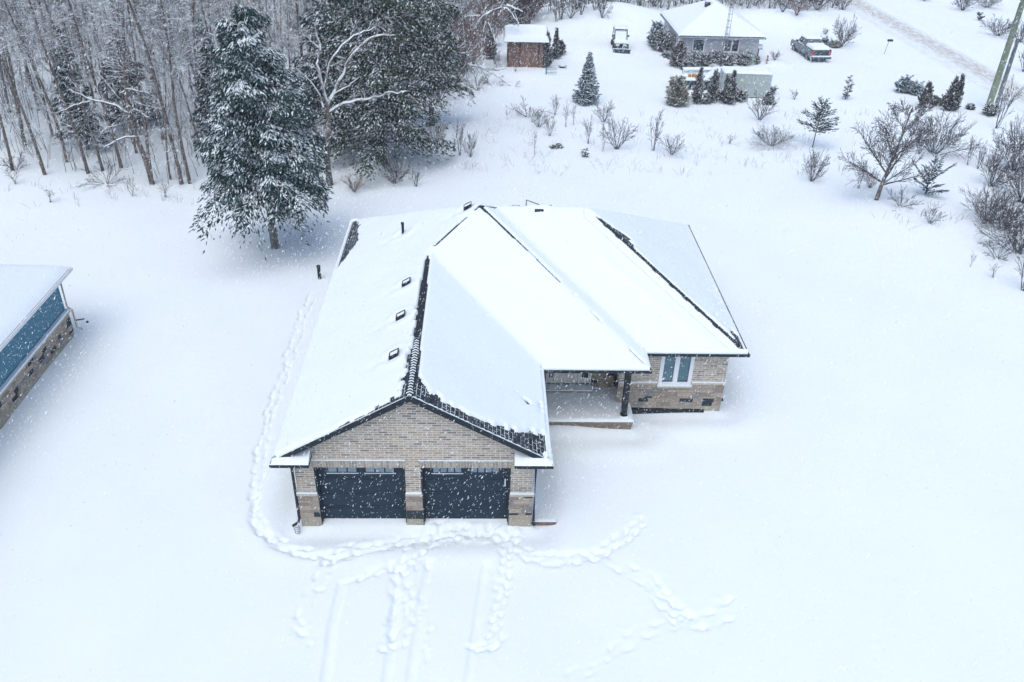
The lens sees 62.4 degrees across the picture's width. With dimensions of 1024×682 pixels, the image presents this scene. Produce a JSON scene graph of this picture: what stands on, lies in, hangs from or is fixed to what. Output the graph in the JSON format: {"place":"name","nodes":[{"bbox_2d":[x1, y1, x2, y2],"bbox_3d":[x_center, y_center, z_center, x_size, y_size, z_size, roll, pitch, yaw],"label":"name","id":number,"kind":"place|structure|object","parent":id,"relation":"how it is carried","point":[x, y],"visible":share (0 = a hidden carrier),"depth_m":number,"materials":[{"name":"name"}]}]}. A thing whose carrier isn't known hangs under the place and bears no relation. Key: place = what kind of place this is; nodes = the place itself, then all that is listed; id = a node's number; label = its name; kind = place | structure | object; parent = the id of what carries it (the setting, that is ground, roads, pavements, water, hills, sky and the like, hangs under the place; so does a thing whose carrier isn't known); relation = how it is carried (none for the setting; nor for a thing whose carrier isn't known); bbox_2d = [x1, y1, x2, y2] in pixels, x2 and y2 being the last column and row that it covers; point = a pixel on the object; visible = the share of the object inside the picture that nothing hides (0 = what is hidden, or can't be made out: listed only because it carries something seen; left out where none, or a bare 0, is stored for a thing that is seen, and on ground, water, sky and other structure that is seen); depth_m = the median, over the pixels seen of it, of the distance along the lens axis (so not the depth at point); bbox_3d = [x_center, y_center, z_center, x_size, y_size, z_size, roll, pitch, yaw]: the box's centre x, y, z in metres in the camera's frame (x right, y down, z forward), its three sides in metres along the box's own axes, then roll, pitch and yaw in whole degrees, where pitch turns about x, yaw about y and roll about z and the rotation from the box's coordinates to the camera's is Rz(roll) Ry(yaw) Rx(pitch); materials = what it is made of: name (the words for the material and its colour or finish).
{"place":"outdoors","nodes":[
{"label":"outdoors","id":0,"kind":"place"},
{"bbox_2d":[0,0,1023,681],"bbox_3d":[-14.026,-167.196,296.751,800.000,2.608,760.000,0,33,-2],"label":"snow ground","id":1,"kind":"structure","parent":0,"point":[140,654],"depth_m":32.02,"materials":[{"name":"white snow"}]},
{"bbox_2d":[0,42,27,170],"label":"bare tree","id":2,"kind":"object","parent":1,"relation":"on","point":[6,140],"visible":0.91,"depth_m":51.80,"materials":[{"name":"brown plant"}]},
{"bbox_2d":[0,0,43,144],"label":"bare tree","id":3,"kind":"object","parent":1,"relation":"on","point":[12,78],"visible":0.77,"depth_m":54.17,"materials":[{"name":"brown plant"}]},
{"bbox_2d":[0,17,47,174],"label":"bare tree","id":4,"kind":"object","parent":1,"relation":"on","point":[33,140],"visible":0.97,"depth_m":50.13,"materials":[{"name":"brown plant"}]},
{"bbox_2d":[0,0,53,136],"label":"bare tree","id":5,"kind":"object","parent":1,"relation":"on","point":[43,98],"visible":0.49,"depth_m":54.80,"materials":[{"name":"grey plant"}]},
{"bbox_2d":[0,0,67,162],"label":"bare tree","id":6,"kind":"object","parent":1,"relation":"on","point":[27,52],"visible":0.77,"depth_m":50.83,"materials":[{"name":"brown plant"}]},
{"bbox_2d":[4,0,64,144],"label":"bare tree","id":7,"kind":"object","parent":1,"relation":"on","point":[22,28],"visible":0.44,"depth_m":52.65,"materials":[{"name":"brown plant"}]},
{"bbox_2d":[0,264,88,429],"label":"house","id":8,"kind":"structure","parent":1,"relation":"on","point":[22,301],"depth_m":33.56,"materials":[{"name":"beige stone"}]},
{"bbox_2d":[2,0,89,173],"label":"bare tree","id":9,"kind":"object","parent":1,"relation":"on","point":[62,94],"visible":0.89,"depth_m":48.30,"materials":[{"name":"brown plant"}]},
{"bbox_2d":[17,0,103,170],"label":"bare tree","id":10,"kind":"object","parent":1,"relation":"on","point":[92,109],"visible":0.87,"depth_m":49.36,"materials":[{"name":"grey plant"}]},
{"bbox_2d":[42,0,98,148],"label":"bare tree","id":11,"kind":"object","parent":1,"relation":"on","point":[69,44],"visible":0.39,"depth_m":53.28,"materials":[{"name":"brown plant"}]},
{"bbox_2d":[49,0,108,121],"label":"bare tree","id":12,"kind":"object","parent":1,"relation":"on","point":[90,84],"visible":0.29,"depth_m":57.41,"materials":[{"name":"grey plant"}]},
{"bbox_2d":[50,25,111,149],"bbox_3d":[-28.158,-15.996,54.384,3.906,8.328,3.402,0,33,-2],"label":"evergreen","id":13,"kind":"object","parent":1,"relation":"on","point":[64,88],"visible":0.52,"depth_m":54.17,"materials":[{"name":"green plant"}]},
{"bbox_2d":[40,0,122,167],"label":"bare tree","id":14,"kind":"object","parent":1,"relation":"on","point":[104,109],"visible":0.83,"depth_m":49.41,"materials":[{"name":"grey plant"}]},
{"bbox_2d":[54,0,120,135],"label":"bare tree","id":15,"kind":"object","parent":1,"relation":"on","point":[102,73],"visible":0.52,"depth_m":55.52,"materials":[{"name":"grey plant"}]},
{"bbox_2d":[39,5,153,184],"bbox_3d":[-23.949,-13.693,48.720,6.211,10.706,2.427,0,33,-2],"label":"snow laden tree","id":16,"kind":"object","parent":1,"relation":"on","point":[133,128],"visible":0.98,"depth_m":48.91,"materials":[{"name":"brown plant"}]},
{"bbox_2d":[77,158,127,187],"bbox_3d":[-24.778,-10.173,50.970,2.905,1.778,2.647,-5,33,-10],"label":"bare shrub","id":17,"kind":"object","parent":1,"relation":"on","point":[111,167],"visible":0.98,"depth_m":51.33,"materials":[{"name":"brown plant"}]},
{"bbox_2d":[70,0,137,143],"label":"bare tree","id":18,"kind":"object","parent":1,"relation":"on","point":[121,87],"visible":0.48,"depth_m":54.84,"materials":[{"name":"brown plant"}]},
{"bbox_2d":[77,0,142,134],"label":"bare tree","id":19,"kind":"object","parent":1,"relation":"on","point":[135,114],"visible":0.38,"depth_m":57.18,"materials":[{"name":"grey plant"}]},
{"bbox_2d":[86,0,147,152],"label":"bare tree","id":20,"kind":"object","parent":1,"relation":"on","point":[133,140],"visible":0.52,"depth_m":53.01,"materials":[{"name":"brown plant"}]},
{"bbox_2d":[85,0,170,182],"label":"bare tree","id":21,"kind":"object","parent":1,"relation":"on","point":[147,136],"visible":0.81,"depth_m":48.02,"materials":[{"name":"grey plant"}]},
{"bbox_2d":[94,25,162,130],"bbox_3d":[-26.889,-18.169,58.703,4.001,7.285,4.254,-20,39,-30],"label":"evergreen","id":22,"kind":"object","parent":1,"relation":"on","point":[114,118],"visible":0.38,"depth_m":58.55,"materials":[{"name":"green plant"}]},
{"bbox_2d":[83,0,186,184],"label":"bare tree","id":23,"kind":"object","parent":1,"relation":"on","point":[160,100],"visible":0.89,"depth_m":46.76,"materials":[{"name":"grey plant"}]},
{"bbox_2d":[100,0,173,139],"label":"bare tree","id":24,"kind":"object","parent":1,"relation":"on","point":[159,114],"visible":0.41,"depth_m":55.17,"materials":[{"name":"grey plant"}]},
{"bbox_2d":[125,0,176,127],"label":"bare tree","id":25,"kind":"object","parent":1,"relation":"on","point":[152,50],"visible":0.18,"depth_m":57.68,"materials":[{"name":"grey plant"}]},
{"bbox_2d":[133,0,196,179],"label":"bare tree","id":26,"kind":"object","parent":1,"relation":"on","point":[164,80],"visible":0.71,"depth_m":49.29,"materials":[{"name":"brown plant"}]},
{"bbox_2d":[124,0,206,163],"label":"bare tree","id":27,"kind":"object","parent":1,"relation":"on","point":[187,106],"visible":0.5,"depth_m":50.37,"materials":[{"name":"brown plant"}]},
{"bbox_2d":[118,0,216,183],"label":"bare tree","id":28,"kind":"object","parent":1,"relation":"on","point":[179,129],"visible":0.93,"depth_m":47.53,"materials":[{"name":"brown plant"}]},
{"bbox_2d":[164,0,210,108],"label":"bare tree","id":29,"kind":"object","parent":1,"relation":"on","point":[185,33],"visible":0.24,"depth_m":59.77,"materials":[{"name":"grey plant"}]},
{"bbox_2d":[174,0,219,137],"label":"bare tree","id":30,"kind":"object","parent":1,"relation":"on","point":[193,9],"visible":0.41,"depth_m":54.53,"materials":[{"name":"grey plant"}]},
{"bbox_2d":[181,0,225,92],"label":"bare tree","id":31,"kind":"object","parent":1,"relation":"on","point":[214,20],"visible":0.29,"depth_m":59.01,"materials":[{"name":"grey plant"}]},
{"bbox_2d":[189,19,223,139],"bbox_3d":[-19.479,-16.263,54.768,3.534,8.800,3.353,-8,34,-15],"label":"evergreen","id":32,"kind":"object","parent":1,"relation":"on","point":[202,87],"visible":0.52,"depth_m":54.06,"materials":[{"name":"green plant"}]},
{"bbox_2d":[189,4,333,261],"bbox_3d":[-12.446,-9.837,41.384,7.011,12.674,7.920,-5,33,-10],"label":"spruce","id":33,"kind":"object","parent":1,"relation":"on","point":[252,145],"visible":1,"depth_m":40.15,"materials":[{"name":"green plant"}]},
{"bbox_2d":[267,0,307,96],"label":"bare tree","id":34,"kind":"object","parent":1,"relation":"on","point":[283,33],"visible":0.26,"depth_m":59.37,"materials":[{"name":"grey plant"}]},
{"bbox_2d":[263,0,333,138],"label":"bare tree","id":35,"kind":"object","parent":1,"relation":"on","point":[289,27],"visible":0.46,"depth_m":53.10,"materials":[{"name":"grey plant"}]},
{"bbox_2d":[283,0,348,142],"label":"bare tree","id":36,"kind":"object","parent":1,"relation":"on","point":[314,48],"visible":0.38,"depth_m":52.28,"materials":[{"name":"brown plant"}]},
{"bbox_2d":[281,0,391,150],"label":"pine","id":37,"kind":"object","parent":1,"relation":"on","point":[322,16],"visible":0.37,"depth_m":53.09,"materials":[{"name":"green plant"}]},
{"bbox_2d":[292,16,420,185],"bbox_3d":[-9.036,-13.571,49.431,7.547,10.281,2.697,-2,33,-6],"label":"snow laden tree","id":38,"kind":"object","parent":1,"relation":"on","point":[327,112],"visible":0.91,"depth_m":48.48,"materials":[{"name":"white plant"}]},
{"bbox_2d":[309,0,456,182],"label":"pine","id":39,"kind":"object","parent":1,"relation":"on","point":[380,68],"visible":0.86,"depth_m":50.86,"materials":[{"name":"green plant"}]},
{"bbox_2d":[375,157,411,186],"bbox_3d":[-7.247,-10.345,51.933,2.190,1.819,1.906,19,36,25],"label":"bare shrub","id":40,"kind":"object","parent":1,"relation":"on","point":[392,172],"visible":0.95,"depth_m":52.02,"materials":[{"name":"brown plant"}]},
{"bbox_2d":[0,0,848,184],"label":"undergrowth","id":41,"kind":"object","parent":1,"relation":"on","point":[40,101],"visible":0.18,"depth_m":60.96,"materials":[{"name":"grey plant"}]},
{"bbox_2d":[379,0,475,126],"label":"pine","id":42,"kind":"object","parent":1,"relation":"on","point":[436,43],"visible":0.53,"depth_m":57.89,"materials":[{"name":"green plant"}]},
{"bbox_2d":[440,16,485,73],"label":"bare shrub","id":43,"kind":"object","parent":1,"relation":"on","point":[468,38],"visible":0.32,"depth_m":71.96,"materials":[{"name":"grey plant"}]},
{"bbox_2d":[446,25,499,69],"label":"bare shrub","id":44,"kind":"object","parent":1,"relation":"on","point":[480,43],"visible":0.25,"depth_m":74.53,"materials":[{"name":"grey plant"}]},
{"bbox_2d":[463,0,511,44],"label":"bare shrub","id":45,"kind":"object","parent":1,"relation":"on","point":[495,18],"visible":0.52,"depth_m":80.77,"materials":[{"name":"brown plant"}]},
{"bbox_2d":[456,41,520,85],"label":"snow laden tree","id":46,"kind":"object","parent":1,"relation":"on","point":[487,68],"visible":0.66,"depth_m":70.71,"materials":[{"name":"white snow"}]},
{"bbox_2d":[483,23,497,58],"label":"cedar","id":47,"kind":"object","parent":1,"relation":"on","point":[492,42],"visible":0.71,"depth_m":77.62,"materials":[{"name":"green plant"}]},
{"bbox_2d":[463,0,530,66],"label":"snow laden tree","id":48,"kind":"object","parent":1,"relation":"on","point":[499,6],"visible":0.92,"depth_m":73.76,"materials":[{"name":"white plant"}]},
{"bbox_2d":[3,108,1010,229],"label":"dry weeds","id":49,"kind":"object","parent":1,"relation":"on","point":[660,169],"visible":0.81,"depth_m":56.51,"materials":[{"name":"brown plant"}]},
{"bbox_2d":[269,200,749,526],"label":"brick house","id":50,"kind":"structure","parent":1,"relation":"on","point":[443,500],"depth_m":30.65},
{"bbox_2d":[316,467,405,521],"bbox_3d":[-4.828,5.026,27.447,2.830,2.828,0.180,0,33,-2],"label":"garage door","id":51,"kind":"structure","parent":50,"relation":"in","point":[348,481],"depth_m":27.42,"materials":[{"name":"black metal"}]},
{"bbox_2d":[423,468,508,520],"bbox_3d":[-1.495,5.055,27.554,2.840,2.828,0.180,0,33,-2],"label":"garage door","id":52,"kind":"structure","parent":50,"relation":"in","point":[443,500],"depth_m":27.53,"materials":[{"name":"black metal"}]},
{"bbox_2d":[657,357,694,387],"bbox_3d":[6.300,1.065,32.339,1.360,1.680,0.170,0,33,-2],"label":"window","id":53,"kind":"structure","parent":50,"relation":"in","point":[681,371],"depth_m":32.47,"materials":[{"name":"white"}]},
{"bbox_2d":[504,0,538,23],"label":"bare shrub","id":54,"kind":"object","parent":1,"relation":"on","point":[525,8],"visible":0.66,"depth_m":88.54,"materials":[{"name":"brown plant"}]},
{"bbox_2d":[503,24,549,67],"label":"garden shed","id":55,"kind":"structure","parent":1,"relation":"on","point":[513,32],"depth_m":75.22,"materials":[{"name":"brown wood"}]},
{"bbox_2d":[509,0,547,23],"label":"bare shrub","id":56,"kind":"object","parent":1,"relation":"on","point":[528,21],"visible":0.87,"depth_m":88.77,"materials":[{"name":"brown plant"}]},
{"bbox_2d":[542,30,553,66],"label":"cedar","id":57,"kind":"object","parent":1,"relation":"on","point":[547,57],"visible":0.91,"depth_m":75.44,"materials":[{"name":"green plant"}]},
{"bbox_2d":[552,27,561,58],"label":"cedar","id":58,"kind":"object","parent":1,"relation":"on","point":[556,52],"visible":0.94,"depth_m":78.25,"materials":[{"name":"green plant"}]},
{"bbox_2d":[571,51,601,104],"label":"blue spruce","id":59,"kind":"object","parent":1,"relation":"on","point":[588,96],"visible":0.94,"depth_m":66.60,"materials":[{"name":"green plant"}]},
{"bbox_2d":[597,113,637,148],"bbox_3d":[7.263,-14.274,58.017,2.917,2.641,2.191,4,33,4],"label":"bare shrub","id":60,"kind":"object","parent":1,"relation":"on","point":[615,140],"visible":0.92,"depth_m":58.30,"materials":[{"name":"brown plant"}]},
{"bbox_2d":[611,25,630,53],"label":"utility vehicle","id":61,"kind":"object","parent":1,"relation":"on","point":[621,36],"visible":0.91,"depth_m":81.48,"materials":[{"name":"plastic"}]},
{"bbox_2d":[651,29,673,50],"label":"evergreen shrub","id":62,"kind":"object","parent":1,"relation":"on","point":[666,43],"visible":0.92,"depth_m":81.73,"materials":[{"name":"green plant"}]},
{"bbox_2d":[667,41,687,67],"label":"evergreen shrub","id":63,"kind":"object","parent":1,"relation":"on","point":[679,48],"visible":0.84,"depth_m":77.01,"materials":[{"name":"green plant"}]},
{"bbox_2d":[665,75,691,106],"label":"juniper","id":64,"kind":"object","parent":1,"relation":"on","point":[680,85],"visible":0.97,"depth_m":66.98,"materials":[{"name":"green plant"}]},
{"bbox_2d":[670,66,720,89],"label":"flatbed trailer","id":65,"kind":"object","parent":1,"relation":"on","point":[708,72],"visible":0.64,"depth_m":71.47,"materials":[{"name":"white paint"}]},
{"bbox_2d":[690,65,706,103],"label":"cedar","id":66,"kind":"object","parent":1,"relation":"on","point":[697,97],"visible":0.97,"depth_m":67.61,"materials":[{"name":"green plant"}]},
{"bbox_2d":[696,51,715,66],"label":"shrub","id":67,"kind":"object","parent":1,"relation":"on","point":[707,58],"visible":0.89,"depth_m":77.55,"materials":[{"name":"green plant"}]},
{"bbox_2d":[660,0,765,59],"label":"grey house","id":68,"kind":"structure","parent":1,"relation":"on","point":[719,9],"depth_m":79.01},
{"bbox_2d":[723,39,739,52],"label":"window","id":69,"kind":"structure","parent":68,"relation":"in","point":[734,48],"depth_m":79.03,"materials":[{"name":"white"}]},
{"bbox_2d":[707,68,720,102],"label":"cedar","id":70,"kind":"object","parent":1,"relation":"on","point":[713,90],"visible":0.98,"depth_m":67.86,"materials":[{"name":"green plant"}]},
{"bbox_2d":[719,74,730,103],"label":"cedar","id":71,"kind":"object","parent":1,"relation":"on","point":[724,94],"visible":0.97,"depth_m":67.95,"materials":[{"name":"green plant"}]},
{"bbox_2d":[717,52,738,65],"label":"shrub","id":72,"kind":"object","parent":1,"relation":"on","point":[730,60],"visible":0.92,"depth_m":77.66,"materials":[{"name":"green plant"}]},
{"bbox_2d":[725,70,737,103],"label":"cedar","id":73,"kind":"object","parent":1,"relation":"on","point":[733,92],"visible":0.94,"depth_m":67.71,"materials":[{"name":"green plant"}]},
{"bbox_2d":[734,49,755,64],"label":"shrub","id":74,"kind":"object","parent":1,"relation":"on","point":[747,56],"visible":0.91,"depth_m":78.33,"materials":[{"name":"green plant"}]},
{"bbox_2d":[719,66,772,97],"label":"cargo box","id":75,"kind":"object","parent":1,"relation":"on","point":[762,76],"visible":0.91,"depth_m":69.54,"materials":[{"name":"grey paint"}]},
{"bbox_2d":[747,89,778,119],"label":"bare shrub","id":76,"kind":"object","parent":1,"relation":"on","point":[763,109],"visible":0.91,"depth_m":64.71,"materials":[{"name":"grey plant"}]},
{"bbox_2d":[744,123,801,150],"bbox_3d":[18.425,-14.270,59.464,3.585,1.598,3.941,18,36,24],"label":"bare shrub","id":77,"kind":"object","parent":1,"relation":"on","point":[774,136],"visible":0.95,"depth_m":59.64,"materials":[{"name":"grey plant"}]},
{"bbox_2d":[790,34,831,59],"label":"pickup truck","id":78,"kind":"object","parent":1,"relation":"on","point":[802,46],"visible":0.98,"depth_m":81.04,"materials":[{"name":"white paint"}]},
{"bbox_2d":[801,146,830,181],"bbox_3d":[19.337,-11.146,53.880,1.746,2.564,1.519,12,34,15],"label":"bare shrub","id":79,"kind":"object","parent":1,"relation":"on","point":[815,168],"visible":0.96,"depth_m":53.89,"materials":[{"name":"grey plant"}]},
{"bbox_2d":[796,95,840,147],"bbox_3d":[21.492,-15.213,59.449,3.032,3.993,2.577,11,34,14],"label":"young pine","id":80,"kind":"object","parent":1,"relation":"on","point":[821,111],"visible":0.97,"depth_m":58.96,"materials":[{"name":"green plant"}]},
{"bbox_2d":[832,14,861,46],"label":"bare shrub","id":81,"kind":"object","parent":1,"relation":"on","point":[848,34],"visible":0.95,"depth_m":85.12,"materials":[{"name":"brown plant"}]},
{"bbox_2d":[838,100,937,200],"bbox_3d":[22.000,-11.083,49.724,5.718,6.522,4.492,-15,36,-25],"label":"bare tree","id":82,"kind":"object","parent":1,"relation":"on","point":[893,153],"visible":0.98,"depth_m":49.40,"materials":[{"name":"brown plant"}]},
{"bbox_2d":[894,74,913,92],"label":"shrub","id":83,"kind":"object","parent":1,"relation":"on","point":[904,85],"visible":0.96,"depth_m":71.95,"materials":[{"name":"green plant"}]},
{"bbox_2d":[917,80,934,106],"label":"cedar","id":84,"kind":"object","parent":1,"relation":"on","point":[924,97],"visible":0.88,"depth_m":68.09,"materials":[{"name":"green plant"}]},
{"bbox_2d":[913,151,956,195],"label":"young pine","id":85,"kind":"object","parent":1,"relation":"on","point":[932,178],"visible":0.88,"depth_m":52.04,"materials":[{"name":"green plant"}]},
{"bbox_2d":[908,107,987,158],"bbox_3d":[30.047,-14.483,59.052,5.052,3.404,4.596,1,33,-1],"label":"bare shrub","id":86,"kind":"object","parent":1,"relation":"on","point":[949,138],"visible":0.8,"depth_m":58.71,"materials":[{"name":"brown plant"}]},
{"bbox_2d":[941,75,959,110],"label":"cedar","id":87,"kind":"object","parent":1,"relation":"on","point":[947,103],"visible":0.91,"depth_m":67.45,"materials":[{"name":"green plant"}]},
{"bbox_2d":[950,73,965,110],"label":"cedar","id":88,"kind":"object","parent":1,"relation":"on","point":[961,93],"visible":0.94,"depth_m":67.16,"materials":[{"name":"green plant"}]},
{"bbox_2d":[959,183,1021,228],"bbox_3d":[28.073,-7.809,49.030,4.399,2.557,4.060,17,36,23],"label":"bare shrub","id":89,"kind":"object","parent":1,"relation":"on","point":[975,205],"visible":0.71,"depth_m":49.25,"materials":[{"name":"brown plant"}]},
{"bbox_2d":[978,13,1013,35],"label":"bare shrub","id":90,"kind":"object","parent":1,"relation":"on","point":[998,27],"visible":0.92,"depth_m":91.66,"materials":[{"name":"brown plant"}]},
{"bbox_2d":[973,193,1023,254],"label":"bare shrub","id":91,"kind":"object","parent":1,"relation":"on","point":[1014,241],"visible":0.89,"depth_m":46.05,"materials":[{"name":"brown plant"}]},
{"bbox_2d":[974,188,1023,235],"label":"bare shrub","id":92,"kind":"object","parent":1,"relation":"on","point":[994,207],"visible":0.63,"depth_m":48.17,"materials":[{"name":"brown plant"}]},
{"bbox_2d":[977,229,1020,260],"bbox_3d":[26.189,-5.327,45.204,1.878,2.103,2.061,3,33,3],"label":"bare shrub","id":93,"kind":"object","parent":1,"relation":"on","point":[1003,247],"visible":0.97,"depth_m":45.33,"materials":[{"name":"brown plant"}]},
{"bbox_2d":[976,136,1023,188],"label":"bare shrub","id":94,"kind":"object","parent":1,"relation":"on","point":[994,159],"visible":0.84,"depth_m":54.00,"materials":[{"name":"brown plant"}]},
{"bbox_2d":[986,0,1023,104],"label":"utility pole","id":95,"kind":"object","parent":1,"relation":"on","point":[998,75],"visible":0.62,"depth_m":66.65,"materials":[{"name":"wood"}]},
{"bbox_2d":[986,115,1023,171],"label":"bare shrub","id":96,"kind":"object","parent":1,"relation":"on","point":[1021,137],"visible":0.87,"depth_m":56.67,"materials":[{"name":"brown plant"}]},
{"bbox_2d":[995,38,1019,103],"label":"stub pole","id":97,"kind":"object","parent":1,"relation":"on","point":[1004,80],"visible":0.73,"depth_m":67.45,"materials":[{"name":"wood"}]},
{"bbox_2d":[992,147,1023,203],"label":"bare shrub","id":98,"kind":"object","parent":1,"relation":"on","point":[1010,177],"visible":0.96,"depth_m":52.28,"materials":[{"name":"brown plant"}]},
{"bbox_2d":[995,75,1023,128],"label":"bare shrub","id":99,"kind":"object","parent":1,"relation":"on","point":[1005,99],"visible":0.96,"depth_m":63.44,"materials":[{"name":"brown plant"}]},
{"bbox_2d":[0,0,1023,681],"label":"falling snow","id":100,"kind":"structure","parent":0,"point":[532,266],"depth_m":22.64,"materials":[{"name":"white snow"}]},
{"bbox_2d":[827,0,1023,117],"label":"road","id":101,"kind":"structure","parent":0,"point":[975,75],"depth_m":85.25,"materials":[{"name":"white snow"}]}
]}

